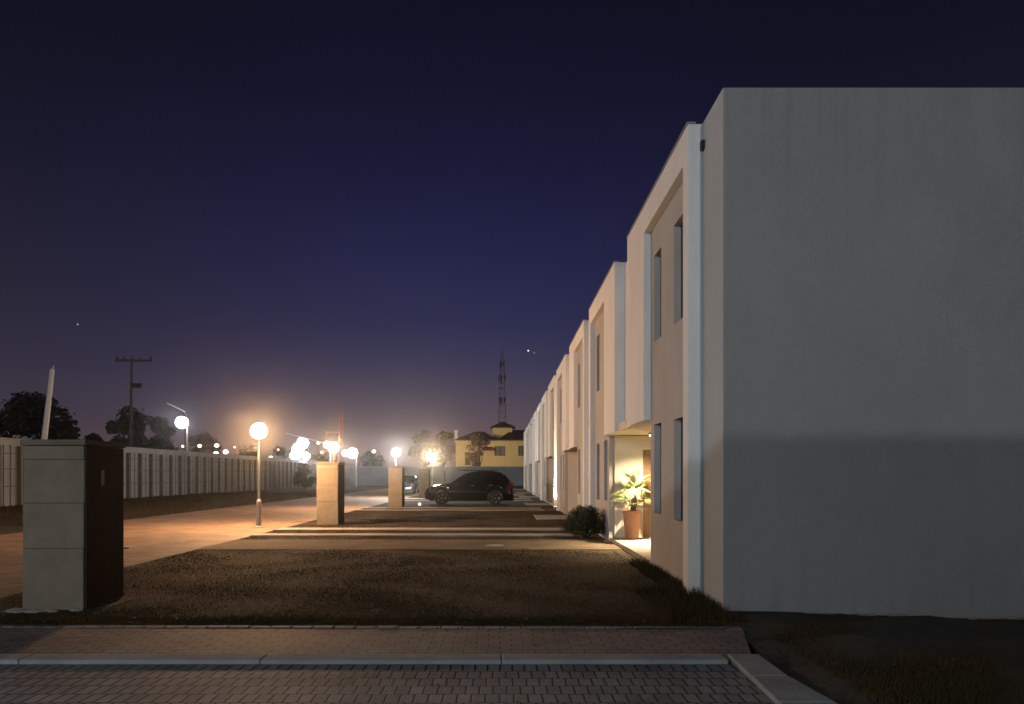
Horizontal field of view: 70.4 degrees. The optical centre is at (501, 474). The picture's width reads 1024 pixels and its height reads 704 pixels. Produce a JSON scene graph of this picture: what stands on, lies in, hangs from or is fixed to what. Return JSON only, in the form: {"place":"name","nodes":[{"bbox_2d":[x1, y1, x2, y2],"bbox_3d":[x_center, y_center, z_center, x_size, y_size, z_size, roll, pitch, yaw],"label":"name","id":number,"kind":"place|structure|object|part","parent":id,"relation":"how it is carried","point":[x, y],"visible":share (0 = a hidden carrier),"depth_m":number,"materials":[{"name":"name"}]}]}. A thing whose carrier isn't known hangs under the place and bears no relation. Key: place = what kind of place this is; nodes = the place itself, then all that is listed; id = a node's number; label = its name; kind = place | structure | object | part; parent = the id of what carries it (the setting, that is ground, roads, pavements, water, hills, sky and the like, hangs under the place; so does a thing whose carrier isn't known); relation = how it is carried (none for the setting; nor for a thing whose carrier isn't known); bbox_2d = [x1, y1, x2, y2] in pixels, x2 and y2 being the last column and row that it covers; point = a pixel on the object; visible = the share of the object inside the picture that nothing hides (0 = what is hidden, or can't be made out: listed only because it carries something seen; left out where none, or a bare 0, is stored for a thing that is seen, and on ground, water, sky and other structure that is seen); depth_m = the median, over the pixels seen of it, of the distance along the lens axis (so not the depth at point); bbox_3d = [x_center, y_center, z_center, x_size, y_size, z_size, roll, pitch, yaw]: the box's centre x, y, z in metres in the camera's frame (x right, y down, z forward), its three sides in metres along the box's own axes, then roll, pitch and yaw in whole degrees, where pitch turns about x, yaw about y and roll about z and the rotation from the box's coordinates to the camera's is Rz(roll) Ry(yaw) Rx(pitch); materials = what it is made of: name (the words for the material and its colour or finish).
{"place":"outdoors","nodes":[
{"label":"outdoors","id":0,"kind":"place"},
{"bbox_2d":[0,491,316,525],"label":"verge grass","id":1,"kind":"structure","parent":0,"point":[214,500],"depth_m":40.38,"materials":[{"name":"green plant"}]},
{"bbox_2d":[0,486,516,596],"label":"side road","id":2,"kind":"structure","parent":0,"point":[146,539],"depth_m":20.73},
{"bbox_2d":[254,439,262,527],"bbox_3d":[-7.100,0.021,21.200,0.474,3.057,0.474,0,0,0],"label":"street lamp","id":3,"kind":"object","parent":2,"relation":"on","point":[258,513],"visible":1,"depth_m":21.16,"materials":[{"name":"grey metal"}]},
{"bbox_2d":[405,474,418,492],"bbox_3d":[-7.900,0.751,60.700,2.120,1.586,4.460,0,0,0],"label":"sedan","id":4,"kind":"object","parent":2,"relation":"on","point":[411,483],"visible":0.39,"depth_m":59.76,"materials":[{"name":"silver metal"}]},
{"bbox_2d":[6,566,686,703],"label":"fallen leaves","id":5,"kind":"object","parent":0,"point":[438,685],"visible":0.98,"depth_m":6.57,"materials":[{"name":"brown plant"}]},
{"bbox_2d":[0,628,750,658],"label":"sidewalk","id":6,"kind":"structure","parent":0,"point":[724,642],"depth_m":6.70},
{"bbox_2d":[0,625,741,628],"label":"sidewalk edging","id":7,"kind":"object","parent":6,"relation":"on","point":[334,626],"visible":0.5,"depth_m":7.29,"materials":[{"name":"grey concrete"}]},
{"bbox_2d":[0,664,774,703],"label":"road","id":8,"kind":"structure","parent":0,"point":[381,683],"depth_m":5.42,"materials":[{"name":"grey brick"}]},
{"bbox_2d":[0,654,837,703],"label":"kerb","id":9,"kind":"structure","parent":8,"relation":"on","point":[774,684],"depth_m":6.00,"materials":[{"name":"concrete"}]},
{"bbox_2d":[195,540,622,549],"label":"driveway","id":10,"kind":"structure","parent":0,"point":[412,544],"depth_m":15.73,"materials":[{"name":"grey concrete"}]},
{"bbox_2d":[486,544,504,546],"bbox_3d":[-0.140,1.528,15.600,0.400,0.020,0.400,0,0,0],"label":"drain cover","id":11,"kind":"object","parent":10,"relation":"on","point":[495,545],"visible":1,"depth_m":15.50,"materials":[{"name":"silver metal"}]},
{"bbox_2d":[496,354,505,422],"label":"lattice tower","id":12,"kind":"structure","parent":0,"point":[499,387],"depth_m":199.36,"materials":[{"name":"grey metal"}]},
{"bbox_2d":[0,486,1023,677],"bbox_3d":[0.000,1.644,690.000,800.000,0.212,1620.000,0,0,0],"label":"ground","id":13,"kind":"structure","parent":0,"point":[622,555],"depth_m":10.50,"materials":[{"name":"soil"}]},
{"bbox_2d":[0,413,12,437],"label":"broadleaf tree","id":14,"kind":"object","parent":13,"relation":"on","point":[6,435],"visible":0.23,"depth_m":117.87,"materials":[{"name":"green plant"}]},
{"bbox_2d":[0,391,82,438],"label":"broadleaf tree","id":15,"kind":"object","parent":13,"relation":"on","point":[25,412],"visible":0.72,"depth_m":109.80,"materials":[{"name":"green plant"}]},
{"bbox_2d":[41,366,54,438],"bbox_3d":[-25.239,-2.118,40.000,1.155,7.775,0.336,0,0,0],"label":"leaning pole","id":16,"kind":"object","parent":13,"relation":"on","point":[48,406],"visible":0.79,"depth_m":39.90,"materials":[{"name":"grey concrete"}]},
{"bbox_2d":[2,439,128,612],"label":"gate pier","id":17,"kind":"structure","parent":13,"relation":"on","point":[73,532],"depth_m":8.29,"materials":[{"name":"grey concrete"}]},
{"bbox_2d":[83,433,103,440],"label":"broadleaf tree","id":18,"kind":"object","parent":13,"relation":"on","point":[94,436],"visible":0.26,"depth_m":124.89,"materials":[{"name":"green plant"}]},
{"bbox_2d":[103,405,153,447],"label":"broadleaf tree","id":19,"kind":"object","parent":13,"relation":"on","point":[139,437],"visible":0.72,"depth_m":109.20,"materials":[{"name":"green plant"}]},
{"bbox_2d":[115,356,151,446],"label":"utility pole","id":20,"kind":"object","parent":13,"relation":"on","point":[132,384],"visible":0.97,"depth_m":79.90,"materials":[{"name":"brown"}]},
{"bbox_2d":[146,415,178,449],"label":"broadleaf tree","id":21,"kind":"object","parent":13,"relation":"on","point":[165,431],"visible":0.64,"depth_m":117.46,"materials":[{"name":"green plant"}]},
{"bbox_2d":[0,437,326,506],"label":"panel fence","id":22,"kind":"object","parent":13,"relation":"on","point":[148,472],"visible":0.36,"depth_m":54.06,"materials":[{"name":"grey concrete"}]},
{"bbox_2d":[167,403,185,450],"bbox_3d":[-27.815,-2.242,62.000,1.624,7.784,0.116,0,0,0],"label":"lamp arm pole","id":23,"kind":"object","parent":13,"relation":"on","point":[185,427],"visible":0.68,"depth_m":61.97,"materials":[{"name":"grey metal"}]},
{"bbox_2d":[178,418,187,450],"bbox_3d":[-26.471,-1.575,60.000,0.989,6.450,0.989,0,0,0],"label":"floodlight","id":24,"kind":"object","parent":13,"relation":"on","point":[182,422],"visible":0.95,"depth_m":60.22,"materials":[{"name":"grey"}]},
{"bbox_2d":[188,431,221,452],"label":"broadleaf tree","id":25,"kind":"object","parent":13,"relation":"on","point":[206,443],"visible":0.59,"depth_m":124.17,"materials":[{"name":"green plant"}]},
{"bbox_2d":[238,443,260,456],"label":"broadleaf tree","id":26,"kind":"object","parent":13,"relation":"on","point":[251,451],"visible":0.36,"depth_m":127.05,"materials":[{"name":"green plant"}]},
{"bbox_2d":[272,446,297,458],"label":"broadleaf tree","id":27,"kind":"object","parent":13,"relation":"on","point":[286,455],"visible":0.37,"depth_m":131.53,"materials":[{"name":"green plant"}]},
{"bbox_2d":[294,442,304,459],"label":"floodlight","id":28,"kind":"object","parent":13,"relation":"on","point":[299,446],"visible":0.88,"depth_m":88.22,"materials":[{"name":"grey"}]},
{"bbox_2d":[293,463,315,488],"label":"shrub","id":29,"kind":"object","parent":13,"relation":"on","point":[300,478],"visible":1,"depth_m":75.54,"materials":[{"name":"green plant"}]},
{"bbox_2d":[286,433,331,487],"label":"boom arm","id":30,"kind":"object","parent":13,"relation":"on","point":[308,443],"visible":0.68,"depth_m":83.94},
{"bbox_2d":[311,450,336,461],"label":"broadleaf tree","id":31,"kind":"object","parent":13,"relation":"on","point":[321,457],"visible":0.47,"depth_m":132.86,"materials":[{"name":"green plant"}]},
{"bbox_2d":[323,441,330,461],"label":"floodlight","id":32,"kind":"object","parent":13,"relation":"on","point":[326,446],"visible":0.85,"depth_m":90.22,"materials":[{"name":"grey"}]},
{"bbox_2d":[316,462,344,524],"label":"gate pier","id":33,"kind":"structure","parent":13,"relation":"on","point":[330,493],"depth_m":22.30,"materials":[{"name":"grey concrete"}]},
{"bbox_2d":[326,407,345,485],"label":"lattice mast","id":34,"kind":"object","parent":13,"relation":"on","point":[342,434],"visible":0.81,"depth_m":94.94,"materials":[{"name":"brown"}]},
{"bbox_2d":[348,449,356,486],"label":"floodlight","id":35,"kind":"object","parent":13,"relation":"on","point":[352,452],"visible":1,"depth_m":90.22,"materials":[{"name":"grey"}]},
{"bbox_2d":[358,450,384,465],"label":"broadleaf tree","id":36,"kind":"object","parent":13,"relation":"on","point":[375,458],"visible":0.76,"depth_m":129.35,"materials":[{"name":"green plant"}]},
{"bbox_2d":[388,467,404,506],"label":"gate pier","id":37,"kind":"structure","parent":13,"relation":"on","point":[396,486],"depth_m":34.70,"materials":[{"name":"grey concrete"}]},
{"bbox_2d":[250,498,573,536],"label":"driveway tracks","id":38,"kind":"object","parent":13,"relation":"on","point":[412,529],"visible":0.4,"depth_m":20.00,"materials":[{"name":"concrete"}]},
{"bbox_2d":[408,430,435,465],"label":"broadleaf tree","id":39,"kind":"object","parent":13,"relation":"on","point":[424,452],"visible":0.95,"depth_m":130.50,"materials":[{"name":"green plant"}]},
{"bbox_2d":[418,469,429,497],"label":"gate pier","id":40,"kind":"structure","parent":13,"relation":"on","point":[424,479],"depth_m":47.60,"materials":[{"name":"grey concrete"}]},
{"bbox_2d":[344,466,523,485],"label":"back wall","id":41,"kind":"structure","parent":13,"relation":"on","point":[372,475],"depth_m":100.00,"materials":[{"name":"concrete"}]},
{"bbox_2d":[436,470,444,492],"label":"gate pier","id":42,"kind":"structure","parent":13,"relation":"on","point":[440,476],"depth_m":60.50,"materials":[{"name":"grey concrete"}]},
{"bbox_2d":[428,431,455,465],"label":"broadleaf tree","id":43,"kind":"object","parent":13,"relation":"on","point":[443,456],"visible":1,"depth_m":128.42,"materials":[{"name":"green plant"}]},
{"bbox_2d":[425,469,513,504],"bbox_3d":[-1.661,0.617,37.509,4.580,1.866,2.200,0,0,-2],"label":"suv","id":44,"kind":"object","parent":13,"relation":"on","point":[478,485],"visible":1,"depth_m":36.65,"materials":[{"name":"black paint"}]},
{"bbox_3d":[-1.800,0.220,36.708,0.960,0.460,0.162,0,0,-2],"label":"side window","id":45,"kind":"part","parent":44,"relation":"part of","materials":[{"name":"black glass"}]},
{"bbox_3d":[-0.865,0.205,36.737,0.830,0.450,0.159,0,0,-1],"label":"side window","id":46,"kind":"part","parent":44,"relation":"part of","materials":[{"name":"black glass"}]},
{"bbox_3d":[-0.141,0.195,36.759,0.580,0.410,0.147,0,0,-1],"label":"side window","id":47,"kind":"part","parent":44,"relation":"part of","materials":[{"name":"black glass"}]},
{"bbox_2d":[465,432,489,465],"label":"broadleaf tree","id":48,"kind":"object","parent":13,"relation":"on","point":[475,437],"visible":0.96,"depth_m":112.68,"materials":[{"name":"green plant"}]},
{"bbox_2d":[454,422,524,465],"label":"yellow house","id":49,"kind":"structure","parent":13,"relation":"on","point":[505,446],"depth_m":125.00,"materials":[{"name":"yellow paint"}]},
{"bbox_2d":[465,452,470,464],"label":"door","id":50,"kind":"structure","parent":49,"relation":"in","point":[466,453],"depth_m":124.94,"materials":[{"name":"brown wood"}]},
{"bbox_2d":[495,446,504,455],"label":"window","id":51,"kind":"structure","parent":49,"relation":"in","point":[499,450],"depth_m":125.09,"materials":[{"name":"grey glass"}]},
{"bbox_2d":[518,446,523,455],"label":"window","id":52,"kind":"structure","parent":49,"relation":"in","point":[520,448],"depth_m":125.09,"materials":[{"name":"grey glass"}]},
{"bbox_2d":[524,432,526,488],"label":"townhouse","id":53,"kind":"structure","parent":13,"relation":"on","point":[525,476],"depth_m":77.34,"materials":[{"name":"white paint"}]},
{"bbox_2d":[525,427,527,490],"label":"townhouse","id":54,"kind":"structure","parent":13,"relation":"on","point":[526,446],"depth_m":69.33,"materials":[{"name":"white paint"}]},
{"bbox_2d":[528,422,531,491],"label":"townhouse","id":55,"kind":"structure","parent":13,"relation":"on","point":[529,477],"depth_m":63.56,"materials":[{"name":"white paint"}]},
{"bbox_2d":[530,417,532,494],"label":"townhouse","id":56,"kind":"structure","parent":13,"relation":"on","point":[531,441],"depth_m":57.95,"materials":[{"name":"white paint"}]},
{"bbox_2d":[533,410,539,495],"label":"townhouse","id":57,"kind":"structure","parent":13,"relation":"on","point":[536,477],"depth_m":51.86,"materials":[{"name":"white paint"}]},
{"bbox_2d":[537,402,541,499],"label":"townhouse","id":58,"kind":"structure","parent":13,"relation":"on","point":[539,432],"depth_m":44.30,"materials":[{"name":"white paint"}]},
{"bbox_2d":[542,390,551,501],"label":"townhouse","id":59,"kind":"structure","parent":13,"relation":"on","point":[546,478],"depth_m":40.16,"materials":[{"name":"white paint"}]},
{"bbox_2d":[548,375,555,506],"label":"townhouse","id":60,"kind":"structure","parent":13,"relation":"on","point":[552,419],"depth_m":35.20,"materials":[{"name":"white paint"}]},
{"bbox_2d":[556,354,576,513],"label":"townhouse","id":61,"kind":"structure","parent":13,"relation":"on","point":[566,478],"depth_m":28.46,"materials":[{"name":"white paint"}]},
{"bbox_2d":[569,319,588,527],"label":"townhouse","id":62,"kind":"structure","parent":13,"relation":"on","point":[579,393],"depth_m":22.56,"materials":[{"name":"white paint"}]},
{"bbox_2d":[557,504,605,537],"bbox_3d":[2.043,1.150,17.560,1.452,0.858,1.412,0,0,0],"label":"round bush","id":63,"kind":"object","parent":13,"relation":"on","point":[581,518],"visible":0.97,"depth_m":17.36,"materials":[{"name":"green plant"}]},
{"bbox_2d":[588,261,650,540],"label":"townhouse","id":64,"kind":"structure","parent":13,"relation":"on","point":[617,449],"depth_m":16.69,"materials":[{"name":"white paint"}]},
{"bbox_2d":[643,450,650,536],"bbox_3d":[3.700,0.442,16.743,0.892,2.016,0.026,0,0,0],"label":"door","id":65,"kind":"structure","parent":64,"relation":"in","point":[646,453],"depth_m":16.73,"materials":[{"name":"wood"}]},
{"bbox_2d":[628,556,739,622],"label":"wall weeds","id":66,"kind":"object","parent":13,"relation":"on","point":[679,597],"depth_m":8.57,"materials":[{"name":"green plant"}]},
{"bbox_2d":[625,88,1023,619],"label":"townhouse","id":67,"kind":"structure","parent":13,"relation":"on","point":[825,345],"depth_m":8.24,"materials":[{"name":"white paint"}]},
{"bbox_2d":[660,256,660,336],"bbox_3d":[2.598,-2.850,11.540,0.035,1.398,0.518,0,0,0],"label":"window","id":68,"kind":"structure","parent":67,"relation":"in","point":[660,256],"depth_m":11.79,"materials":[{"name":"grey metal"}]},
{"bbox_2d":[660,425,660,512],"bbox_3d":[2.598,-0.095,11.540,0.035,1.428,0.518,0,0,0],"label":"window","id":69,"kind":"structure","parent":67,"relation":"in","point":[660,425],"depth_m":11.79,"materials":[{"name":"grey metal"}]},
{"bbox_2d":[681,224,682,318],"bbox_3d":[2.598,-2.865,10.180,0.035,1.428,0.538,0,0,0],"label":"window","id":70,"kind":"structure","parent":67,"relation":"in","point":[682,224],"depth_m":10.41,"materials":[{"name":"grey glass"}]},
{"bbox_2d":[681,419,682,519],"bbox_3d":[2.598,-0.070,10.180,0.035,1.438,0.538,0,0,0],"label":"window","id":71,"kind":"structure","parent":67,"relation":"in","point":[682,419],"depth_m":10.41,"materials":[{"name":"grey glass"}]},
{"bbox_2d":[720,613,1023,703],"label":"soil","id":72,"kind":"structure","parent":13,"relation":"on","point":[896,633],"depth_m":6.62,"materials":[{"name":"brown soil"}]},
{"bbox_2d":[713,611,1023,703],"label":"weeds","id":73,"kind":"object","parent":72,"relation":"on","point":[960,689],"visible":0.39,"depth_m":5.76,"materials":[{"name":"green plant"}]},
{"bbox_2d":[0,0,1023,465],"label":"sky","id":74,"kind":"structure","parent":0,"point":[300,211],"materials":[{"name":"blue"}]},
{"bbox_2d":[514,488,650,564],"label":"porch paving","id":75,"kind":"structure","parent":0,"point":[639,547],"depth_m":15.69,"materials":[{"name":"concrete"}]},
{"bbox_2d":[610,468,650,539],"bbox_3d":[3.019,0.636,16.306,1.332,1.628,1.304,0,0,0],"label":"potted palm","id":76,"kind":"object","parent":75,"relation":"on","point":[631,516],"visible":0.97,"depth_m":16.18,"materials":[{"name":"plant"}]}
]}

